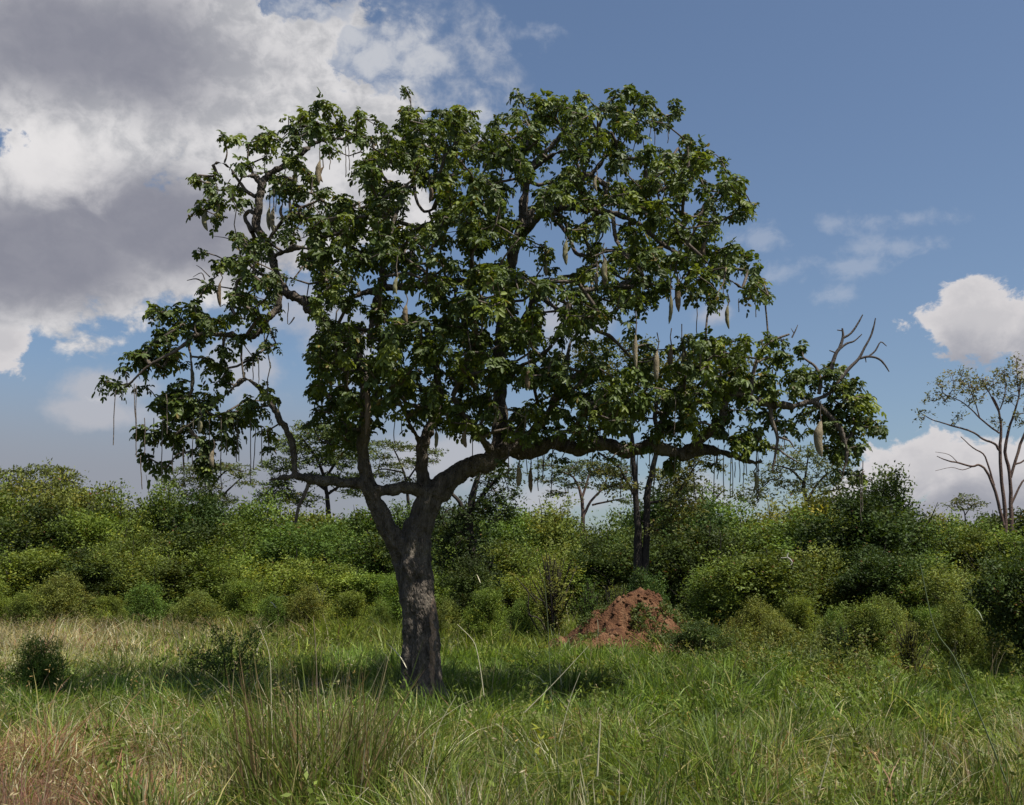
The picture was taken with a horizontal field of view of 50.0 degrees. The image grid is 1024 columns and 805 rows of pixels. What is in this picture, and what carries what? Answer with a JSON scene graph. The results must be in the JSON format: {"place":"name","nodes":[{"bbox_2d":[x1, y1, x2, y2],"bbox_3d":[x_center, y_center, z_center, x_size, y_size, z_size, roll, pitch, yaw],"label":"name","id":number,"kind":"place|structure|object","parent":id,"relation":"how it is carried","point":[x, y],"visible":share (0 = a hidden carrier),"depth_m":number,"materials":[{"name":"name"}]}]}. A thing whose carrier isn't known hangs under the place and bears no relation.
{"place":"outdoors","nodes":[
{"label":"outdoors","id":0,"kind":"place"},
{"bbox_2d":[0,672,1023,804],"bbox_3d":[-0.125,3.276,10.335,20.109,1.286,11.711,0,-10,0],"label":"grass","id":1,"kind":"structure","parent":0,"point":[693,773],"depth_m":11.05,"materials":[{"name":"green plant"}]},
{"bbox_2d":[0,0,1023,533],"label":"sky","id":2,"kind":"structure","parent":0,"point":[879,144],"materials":[{"name":"blue"}]},
{"bbox_2d":[4,613,1023,804],"bbox_3d":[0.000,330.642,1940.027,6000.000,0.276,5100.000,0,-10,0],"label":"ground","id":3,"kind":"structure","parent":0,"point":[499,700],"depth_m":18.82,"materials":[{"name":"plant"}]},
{"bbox_2d":[1,588,50,630],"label":"shrub","id":4,"kind":"object","parent":3,"relation":"on","point":[20,611],"visible":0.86,"depth_m":48.92,"materials":[{"name":"green plant"}]},
{"bbox_2d":[0,628,71,695],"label":"shrub","id":5,"kind":"object","parent":3,"relation":"on","point":[38,665],"visible":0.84,"depth_m":20.86,"materials":[{"name":"green plant"}]},
{"bbox_2d":[0,544,83,623],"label":"bush","id":6,"kind":"object","parent":3,"relation":"on","point":[30,564],"visible":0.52,"depth_m":54.41,"materials":[{"name":"green plant"}]},
{"bbox_2d":[0,457,88,523],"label":"bush","id":7,"kind":"object","parent":3,"relation":"on","point":[28,492],"visible":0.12,"depth_m":78.96,"materials":[{"name":"green plant"}]},
{"bbox_2d":[0,457,88,499],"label":"umbrella tree","id":8,"kind":"object","parent":3,"relation":"on","point":[41,470],"visible":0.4,"depth_m":83.43,"materials":[{"name":"green plant"}]},
{"bbox_2d":[0,497,97,558],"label":"bush","id":9,"kind":"object","parent":3,"relation":"on","point":[50,537],"visible":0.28,"depth_m":65.23,"materials":[{"name":"green plant"}]},
{"bbox_2d":[18,567,101,626],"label":"shrub","id":10,"kind":"object","parent":3,"relation":"on","point":[64,600],"visible":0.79,"depth_m":49.84,"materials":[{"name":"green plant"}]},
{"bbox_2d":[0,752,122,804],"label":"tall grass clump","id":11,"kind":"object","parent":3,"relation":"on","point":[44,796],"visible":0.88,"depth_m":8.39,"materials":[{"name":"green plant"}]},
{"bbox_2d":[5,480,126,545],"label":"bush","id":12,"kind":"object","parent":3,"relation":"on","point":[74,500],"visible":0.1,"depth_m":77.54,"materials":[{"name":"green plant"}]},
{"bbox_2d":[28,545,132,620],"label":"bush","id":13,"kind":"object","parent":3,"relation":"on","point":[96,584],"visible":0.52,"depth_m":53.94,"materials":[{"name":"green plant"}]},
{"bbox_2d":[27,501,140,576],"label":"bush","id":14,"kind":"object","parent":3,"relation":"on","point":[102,524],"visible":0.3,"depth_m":64.35,"materials":[{"name":"green plant"}]},
{"bbox_2d":[85,593,131,627],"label":"shrub","id":15,"kind":"object","parent":3,"relation":"on","point":[111,606],"visible":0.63,"depth_m":48.04,"materials":[{"name":"green plant"}]},
{"bbox_2d":[71,478,167,554],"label":"bush","id":16,"kind":"object","parent":3,"relation":"on","point":[114,510],"visible":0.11,"depth_m":72.37,"materials":[{"name":"green plant"}]},
{"bbox_2d":[57,537,184,621],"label":"bush","id":17,"kind":"object","parent":3,"relation":"on","point":[119,565],"visible":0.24,"depth_m":54.44,"materials":[{"name":"green plant"}]},
{"bbox_2d":[69,522,204,593],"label":"bush","id":18,"kind":"object","parent":3,"relation":"on","point":[141,546],"visible":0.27,"depth_m":61.55,"materials":[{"name":"green plant"}]},
{"bbox_2d":[120,578,178,628],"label":"shrub","id":19,"kind":"object","parent":3,"relation":"on","point":[147,607],"visible":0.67,"depth_m":49.86,"materials":[{"name":"green plant"}]},
{"bbox_2d":[66,758,239,804],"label":"tall grass clump","id":20,"kind":"object","parent":3,"relation":"on","point":[174,801],"visible":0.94,"depth_m":8.09,"materials":[{"name":"green plant"}]},
{"bbox_2d":[113,475,216,565],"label":"bush","id":21,"kind":"object","parent":3,"relation":"on","point":[153,507],"visible":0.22,"depth_m":73.23,"materials":[{"name":"green plant"}]},
{"bbox_2d":[105,553,231,620],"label":"bush","id":22,"kind":"object","parent":3,"relation":"on","point":[173,568],"visible":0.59,"depth_m":53.85,"materials":[{"name":"green plant"}]},
{"bbox_2d":[136,517,248,591],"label":"bush","id":23,"kind":"object","parent":3,"relation":"on","point":[205,532],"visible":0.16,"depth_m":63.86,"materials":[{"name":"green plant"}]},
{"bbox_2d":[162,586,231,631],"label":"shrub","id":24,"kind":"object","parent":3,"relation":"on","point":[196,606],"visible":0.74,"depth_m":47.90,"materials":[{"name":"green plant"}]},
{"bbox_2d":[156,459,260,510],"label":"acacia tree","id":25,"kind":"object","parent":3,"relation":"on","point":[229,467],"visible":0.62,"depth_m":95.73,"materials":[{"name":"green plant"}]},
{"bbox_2d":[152,485,266,553],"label":"bush","id":26,"kind":"object","parent":3,"relation":"on","point":[203,508],"visible":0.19,"depth_m":72.14,"materials":[{"name":"green plant"}]},
{"bbox_2d":[150,717,270,788],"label":"tall grass clump","id":27,"kind":"object","parent":3,"relation":"on","point":[199,754],"visible":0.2,"depth_m":11.53,"materials":[{"name":"green plant"}]},
{"bbox_2d":[174,614,277,683],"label":"shrub","id":28,"kind":"object","parent":3,"relation":"on","point":[206,657],"visible":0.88,"depth_m":23.75,"materials":[{"name":"green plant"}]},
{"bbox_2d":[161,538,292,623],"bbox_3d":[-13.999,9.369,54.650,6.731,5.208,6.488,5,-11,-29],"label":"bush","id":29,"kind":"object","parent":3,"relation":"on","point":[221,570],"visible":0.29,"depth_m":53.84,"materials":[{"name":"green plant"}]},
{"bbox_2d":[195,511,286,599],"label":"bush","id":30,"kind":"object","parent":3,"relation":"on","point":[239,536],"visible":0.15,"depth_m":63.95,"materials":[{"name":"green plant"}]},
{"bbox_2d":[215,576,268,627],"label":"shrub","id":31,"kind":"object","parent":3,"relation":"on","point":[243,599],"visible":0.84,"depth_m":49.02,"materials":[{"name":"green plant"}]},
{"bbox_2d":[213,479,294,558],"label":"bush","id":32,"kind":"object","parent":3,"relation":"on","point":[255,507],"visible":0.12,"depth_m":71.80,"materials":[{"name":"green plant"}]},
{"bbox_2d":[197,673,318,804],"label":"tall grass clump","id":33,"kind":"object","parent":3,"relation":"on","point":[242,756],"visible":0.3,"depth_m":9.90,"materials":[{"name":"green plant"}]},
{"bbox_2d":[202,546,332,620],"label":"bush","id":34,"kind":"object","parent":3,"relation":"on","point":[283,570],"visible":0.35,"depth_m":53.53,"materials":[{"name":"green plant"}]},
{"bbox_2d":[250,589,294,632],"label":"shrub","id":35,"kind":"object","parent":3,"relation":"on","point":[273,616],"visible":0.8,"depth_m":45.95,"materials":[{"name":"green plant"}]},
{"bbox_2d":[223,515,353,598],"bbox_3d":[-12.930,10.072,63.690,9.320,7.153,9.512,-9,-13,43],"label":"bush","id":36,"kind":"object","parent":3,"relation":"on","point":[271,545],"visible":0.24,"depth_m":62.57,"materials":[{"name":"green plant"}]},
{"bbox_2d":[280,580,333,634],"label":"shrub","id":37,"kind":"object","parent":3,"relation":"on","point":[308,598],"visible":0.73,"depth_m":45.91,"materials":[{"name":"green plant"}]},
{"bbox_2d":[251,420,382,518],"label":"acacia tree","id":38,"kind":"object","parent":3,"relation":"on","point":[293,497],"visible":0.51,"depth_m":85.78,"materials":[{"name":"green plant"}]},
{"bbox_2d":[270,552,380,624],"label":"bush","id":39,"kind":"object","parent":3,"relation":"on","point":[340,576],"visible":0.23,"depth_m":53.71,"materials":[{"name":"green plant"}]},
{"bbox_2d":[265,517,391,600],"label":"bush","id":40,"kind":"object","parent":3,"relation":"on","point":[323,540],"visible":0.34,"depth_m":61.03,"materials":[{"name":"green plant"}]},
{"bbox_2d":[174,623,488,804],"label":"tall grass clump","id":41,"kind":"object","parent":3,"relation":"on","point":[288,742],"visible":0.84,"depth_m":9.35,"materials":[{"name":"green plant"}]},
{"bbox_2d":[318,588,375,630],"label":"shrub","id":42,"kind":"object","parent":3,"relation":"on","point":[350,601],"visible":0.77,"depth_m":43.95,"materials":[{"name":"green plant"}]},
{"bbox_2d":[314,504,398,573],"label":"bush","id":43,"kind":"object","parent":3,"relation":"on","point":[362,522],"visible":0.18,"depth_m":73.28,"materials":[{"name":"green plant"}]},
{"bbox_2d":[318,531,395,601],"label":"bush","id":44,"kind":"object","parent":3,"relation":"on","point":[382,555],"visible":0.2,"depth_m":60.01,"materials":[{"name":"green plant"}]},
{"bbox_2d":[321,570,395,625],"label":"bush","id":45,"kind":"object","parent":3,"relation":"on","point":[366,584],"visible":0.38,"depth_m":53.35,"materials":[{"name":"green plant"}]},
{"bbox_2d":[372,573,401,639],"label":"bush","id":46,"kind":"object","parent":3,"relation":"on","point":[393,603],"visible":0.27,"depth_m":44.06,"materials":[{"name":"green plant"}]},
{"bbox_2d":[299,668,479,799],"bbox_3d":[-1.137,3.096,10.174,1.844,1.402,1.397,0,-10,0],"label":"tall grass clump","id":47,"kind":"object","parent":3,"relation":"on","point":[379,736],"visible":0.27,"depth_m":10.08,"materials":[{"name":"green plant"}]},
{"bbox_2d":[369,438,448,510],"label":"acacia tree","id":48,"kind":"object","parent":3,"relation":"on","point":[400,447],"visible":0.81,"depth_m":90.10,"materials":[{"name":"green plant"}]},
{"bbox_2d":[400,755,538,804],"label":"tall grass clump","id":49,"kind":"object","parent":3,"relation":"on","point":[444,799],"visible":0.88,"depth_m":8.62,"materials":[{"name":"green plant"}]},
{"bbox_2d":[437,551,513,642],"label":"bush","id":50,"kind":"object","parent":3,"relation":"on","point":[467,582],"visible":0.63,"depth_m":41.00,"materials":[{"name":"green plant"}]},
{"bbox_2d":[431,460,533,602],"bbox_3d":[-1.400,6.073,45.660,4.790,7.362,2.582,0,-10,0],"label":"tree","id":51,"kind":"object","parent":3,"relation":"on","point":[466,520],"visible":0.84,"depth_m":45.59,"materials":[{"name":"green plant"}]},
{"bbox_2d":[456,584,512,645],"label":"shrub","id":52,"kind":"object","parent":3,"relation":"on","point":[486,598],"visible":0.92,"depth_m":39.02,"materials":[{"name":"green plant"}]},
{"bbox_2d":[91,83,889,705],"bbox_3d":[-0.423,-0.437,20.389,14.522,12.649,6.872,0,-10,0],"label":"sausage tree","id":53,"kind":"object","parent":3,"relation":"on","point":[333,351],"visible":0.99,"depth_m":19.60,"materials":[{"name":"green plant"}]},
{"bbox_2d":[443,536,546,609],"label":"bush","id":54,"kind":"object","parent":3,"relation":"on","point":[500,551],"visible":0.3,"depth_m":58.41,"materials":[{"name":"green plant"}]},
{"bbox_2d":[0,607,1019,661],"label":"grass","id":55,"kind":"structure","parent":3,"relation":"on","point":[358,630],"depth_m":36.82,"materials":[{"name":"green plant"}]},
{"bbox_2d":[0,633,1023,743],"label":"field grass","id":56,"kind":"structure","parent":3,"relation":"on","point":[626,682],"depth_m":20.13,"materials":[{"name":"green plant"}]},
{"bbox_2d":[0,626,1023,804],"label":"weeds","id":57,"kind":"object","parent":3,"relation":"on","point":[609,791],"visible":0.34,"depth_m":16.65,"materials":[{"name":"green plant"}]},
{"bbox_2d":[0,611,1023,804],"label":"seed grass","id":58,"kind":"structure","parent":3,"relation":"on","point":[67,649],"depth_m":19.92,"materials":[{"name":"plant"}]},
{"bbox_2d":[491,569,546,629],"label":"bush","id":59,"kind":"object","parent":3,"relation":"on","point":[516,595],"visible":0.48,"depth_m":49.91,"materials":[{"name":"green plant"}]},
{"bbox_2d":[473,490,569,588],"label":"bush","id":60,"kind":"object","parent":3,"relation":"on","point":[516,534],"visible":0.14,"depth_m":70.26,"materials":[{"name":"green plant"}]},
{"bbox_2d":[500,592,542,643],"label":"shrub","id":61,"kind":"object","parent":3,"relation":"on","point":[522,615],"visible":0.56,"depth_m":37.06,"materials":[{"name":"green plant"}]},
{"bbox_2d":[479,762,595,804],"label":"tall grass clump","id":62,"kind":"object","parent":3,"relation":"on","point":[546,799],"visible":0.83,"depth_m":8.78,"materials":[{"name":"green plant"}]},
{"bbox_2d":[510,544,588,640],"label":"shrub","id":63,"kind":"object","parent":3,"relation":"on","point":[553,597],"visible":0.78,"depth_m":36.20,"materials":[{"name":"green plant"}]},
{"bbox_2d":[502,537,600,619],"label":"bush","id":64,"kind":"object","parent":3,"relation":"on","point":[537,561],"visible":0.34,"depth_m":57.49,"materials":[{"name":"green plant"}]},
{"bbox_2d":[517,491,606,615],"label":"bush","id":65,"kind":"object","parent":3,"relation":"on","point":[549,525],"visible":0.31,"depth_m":71.44,"materials":[{"name":"green plant"}]},
{"bbox_2d":[523,457,639,533],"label":"acacia tree","id":66,"kind":"object","parent":3,"relation":"on","point":[579,467],"visible":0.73,"depth_m":87.83,"materials":[{"name":"green plant"}]},
{"bbox_2d":[534,501,632,598],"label":"bush","id":67,"kind":"object","parent":3,"relation":"on","point":[608,533],"visible":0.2,"depth_m":71.42,"materials":[{"name":"green plant"}]},
{"bbox_2d":[556,535,632,617],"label":"bush","id":68,"kind":"object","parent":3,"relation":"on","point":[596,557],"visible":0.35,"depth_m":57.80,"materials":[{"name":"green plant"}]},
{"bbox_2d":[544,760,696,804],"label":"tall grass clump","id":69,"kind":"object","parent":3,"relation":"on","point":[657,802],"visible":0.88,"depth_m":8.35,"materials":[{"name":"green plant"}]},
{"bbox_2d":[540,587,731,654],"bbox_3d":[3.939,6.852,33.190,7.373,2.524,5.899,0,-10,0],"label":"termite mound","id":70,"kind":"object","parent":3,"relation":"on","point":[638,609],"visible":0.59,"depth_m":32.59,"materials":[{"name":"brown soil"}]},
{"bbox_2d":[592,525,687,607],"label":"bush","id":71,"kind":"object","parent":3,"relation":"on","point":[627,558],"visible":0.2,"depth_m":56.25,"materials":[{"name":"green plant"}]},
{"bbox_2d":[565,334,760,588],"bbox_3d":[5.838,3.154,43.039,7.994,12.495,3.417,0,-10,0],"label":"tree","id":72,"kind":"object","parent":3,"relation":"on","point":[641,556],"visible":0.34,"depth_m":42.89,"materials":[{"name":"green plant"}]},
{"bbox_2d":[613,479,737,610],"bbox_3d":[9.098,8.720,61.036,7.713,9.641,8.328,0,-10,2],"label":"bush","id":73,"kind":"object","parent":3,"relation":"on","point":[718,521],"visible":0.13,"depth_m":60.91,"materials":[{"name":"green plant"}]},
{"bbox_2d":[631,519,751,625],"bbox_3d":[9.046,8.558,52.907,6.587,6.020,6.645,-1,-10,6],"label":"bush","id":74,"kind":"object","parent":3,"relation":"on","point":[688,555],"visible":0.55,"depth_m":52.24,"materials":[{"name":"green plant"}]},
{"bbox_2d":[666,619,738,660],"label":"shrub","id":75,"kind":"object","parent":3,"relation":"on","point":[695,627],"visible":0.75,"depth_m":27.68,"materials":[{"name":"green plant"}]},
{"bbox_2d":[675,559,747,629],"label":"bush","id":76,"kind":"object","parent":3,"relation":"on","point":[700,604],"visible":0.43,"depth_m":43.35,"materials":[{"name":"green plant"}]},
{"bbox_2d":[675,478,770,553],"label":"bush","id":77,"kind":"object","parent":3,"relation":"on","point":[728,508],"visible":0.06,"depth_m":65.48,"materials":[{"name":"green plant"}]},
{"bbox_2d":[670,717,809,783],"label":"tall grass clump","id":78,"kind":"object","parent":3,"relation":"on","point":[746,756],"visible":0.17,"depth_m":11.53,"materials":[{"name":"green plant"}]},
{"bbox_2d":[699,516,783,592],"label":"bush","id":79,"kind":"object","parent":3,"relation":"on","point":[752,542],"visible":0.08,"depth_m":53.94,"materials":[{"name":"green plant"}]},
{"bbox_2d":[720,593,790,651],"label":"shrub","id":80,"kind":"object","parent":3,"relation":"on","point":[756,615],"visible":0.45,"depth_m":32.26,"materials":[{"name":"green plant"}]},
{"bbox_2d":[693,544,833,626],"bbox_3d":[9.485,7.450,41.889,5.243,4.132,6.168,-4,-10,21],"label":"bush","id":81,"kind":"object","parent":3,"relation":"on","point":[768,570],"visible":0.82,"depth_m":41.04,"materials":[{"name":"green plant"}]},
{"bbox_2d":[714,488,826,549],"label":"bush","id":82,"kind":"object","parent":3,"relation":"on","point":[779,514],"visible":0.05,"depth_m":67.44,"materials":[{"name":"green plant"}]},
{"bbox_2d":[743,612,803,659],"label":"shrub","id":83,"kind":"object","parent":3,"relation":"on","point":[779,625],"visible":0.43,"depth_m":28.29,"materials":[{"name":"green plant"}]},
{"bbox_2d":[741,504,852,616],"bbox_3d":[14.374,8.417,53.621,8.660,6.982,8.486,-5,-11,28],"label":"bush","id":84,"kind":"object","parent":3,"relation":"on","point":[786,536],"visible":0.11,"depth_m":53.35,"materials":[{"name":"green plant"}]},
{"bbox_2d":[743,487,854,555],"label":"bush","id":85,"kind":"object","parent":3,"relation":"on","point":[821,500],"visible":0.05,"depth_m":65.92,"materials":[{"name":"green plant"}]},
{"bbox_2d":[775,592,825,652],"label":"shrub","id":86,"kind":"object","parent":3,"relation":"on","point":[796,609],"visible":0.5,"depth_m":33.19,"materials":[{"name":"green plant"}]},
{"bbox_2d":[731,441,871,506],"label":"acacia tree","id":87,"kind":"object","parent":3,"relation":"on","point":[804,481],"visible":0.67,"depth_m":79.75,"materials":[{"name":"green plant"}]},
{"bbox_2d":[782,538,864,627],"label":"bush","id":88,"kind":"object","parent":3,"relation":"on","point":[827,569],"visible":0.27,"depth_m":45.26,"materials":[{"name":"green plant"}]},
{"bbox_2d":[679,601,1023,686],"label":"tall weeds","id":89,"kind":"object","parent":3,"relation":"on","point":[832,661],"visible":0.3,"depth_m":24.17,"materials":[{"name":"green plant"}]},
{"bbox_2d":[776,488,933,581],"bbox_3d":[16.087,7.758,51.112,7.396,7.677,7.986,-5,-11,28],"label":"bush","id":90,"kind":"object","parent":3,"relation":"on","point":[875,526],"visible":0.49,"depth_m":50.39,"materials":[{"name":"green plant"}]},
{"bbox_2d":[822,592,905,660],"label":"bush","id":91,"kind":"object","parent":3,"relation":"on","point":[879,642],"visible":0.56,"depth_m":29.21,"materials":[{"name":"green plant"}]},
{"bbox_2d":[814,542,928,626],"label":"bush","id":92,"kind":"object","parent":3,"relation":"on","point":[873,567],"visible":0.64,"depth_m":43.90,"materials":[{"name":"green plant"}]},
{"bbox_2d":[825,460,946,546],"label":"bush","id":93,"kind":"object","parent":3,"relation":"on","point":[883,487],"visible":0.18,"depth_m":64.27,"materials":[{"name":"green plant"}]},
{"bbox_2d":[826,714,966,782],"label":"tall grass clump","id":94,"kind":"object","parent":3,"relation":"on","point":[893,751],"visible":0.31,"depth_m":12.00,"materials":[{"name":"green plant"}]},
{"bbox_2d":[890,614,938,679],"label":"shrub","id":95,"kind":"object","parent":3,"relation":"on","point":[912,651],"visible":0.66,"depth_m":23.40,"materials":[{"name":"green plant"}]},
{"bbox_2d":[864,548,973,631],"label":"bush","id":96,"kind":"object","parent":3,"relation":"on","point":[923,599],"visible":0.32,"depth_m":43.41,"materials":[{"name":"green plant"}]},
{"bbox_2d":[907,603,954,657],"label":"shrub","id":97,"kind":"object","parent":3,"relation":"on","point":[922,613],"visible":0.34,"depth_m":29.36,"materials":[{"name":"green plant"}]},
{"bbox_2d":[886,506,977,603],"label":"bush","id":98,"kind":"object","parent":3,"relation":"on","point":[929,542],"visible":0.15,"depth_m":51.77,"materials":[{"name":"green plant"}]},
{"bbox_2d":[896,557,1007,617],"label":"bush","id":99,"kind":"object","parent":3,"relation":"on","point":[958,580],"visible":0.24,"depth_m":41.81,"materials":[{"name":"green plant"}]},
{"bbox_2d":[919,586,998,669],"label":"shrub","id":100,"kind":"object","parent":3,"relation":"on","point":[957,617],"visible":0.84,"depth_m":27.28,"materials":[{"name":"green plant"}]},
{"bbox_2d":[907,516,1021,595],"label":"bush","id":101,"kind":"object","parent":3,"relation":"on","point":[969,546],"visible":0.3,"depth_m":52.07,"materials":[{"name":"green plant"}]},
{"bbox_2d":[910,733,1023,804],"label":"tall grass clump","id":102,"kind":"object","parent":3,"relation":"on","point":[1018,794],"visible":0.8,"depth_m":8.79,"materials":[{"name":"green plant"}]},
{"bbox_2d":[911,353,1023,546],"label":"tree","id":103,"kind":"object","parent":3,"relation":"on","point":[1010,471],"visible":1,"depth_m":62.59,"materials":[{"name":"green plant"}]},
{"bbox_2d":[955,536,1023,672],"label":"bush","id":104,"kind":"object","parent":3,"relation":"on","point":[1010,614],"visible":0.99,"depth_m":24.42,"materials":[{"name":"green plant"}]},
{"bbox_2d":[956,512,1023,609],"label":"bush","id":105,"kind":"object","parent":3,"relation":"on","point":[1004,540],"visible":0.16,"depth_m":51.02,"materials":[{"name":"green plant"}]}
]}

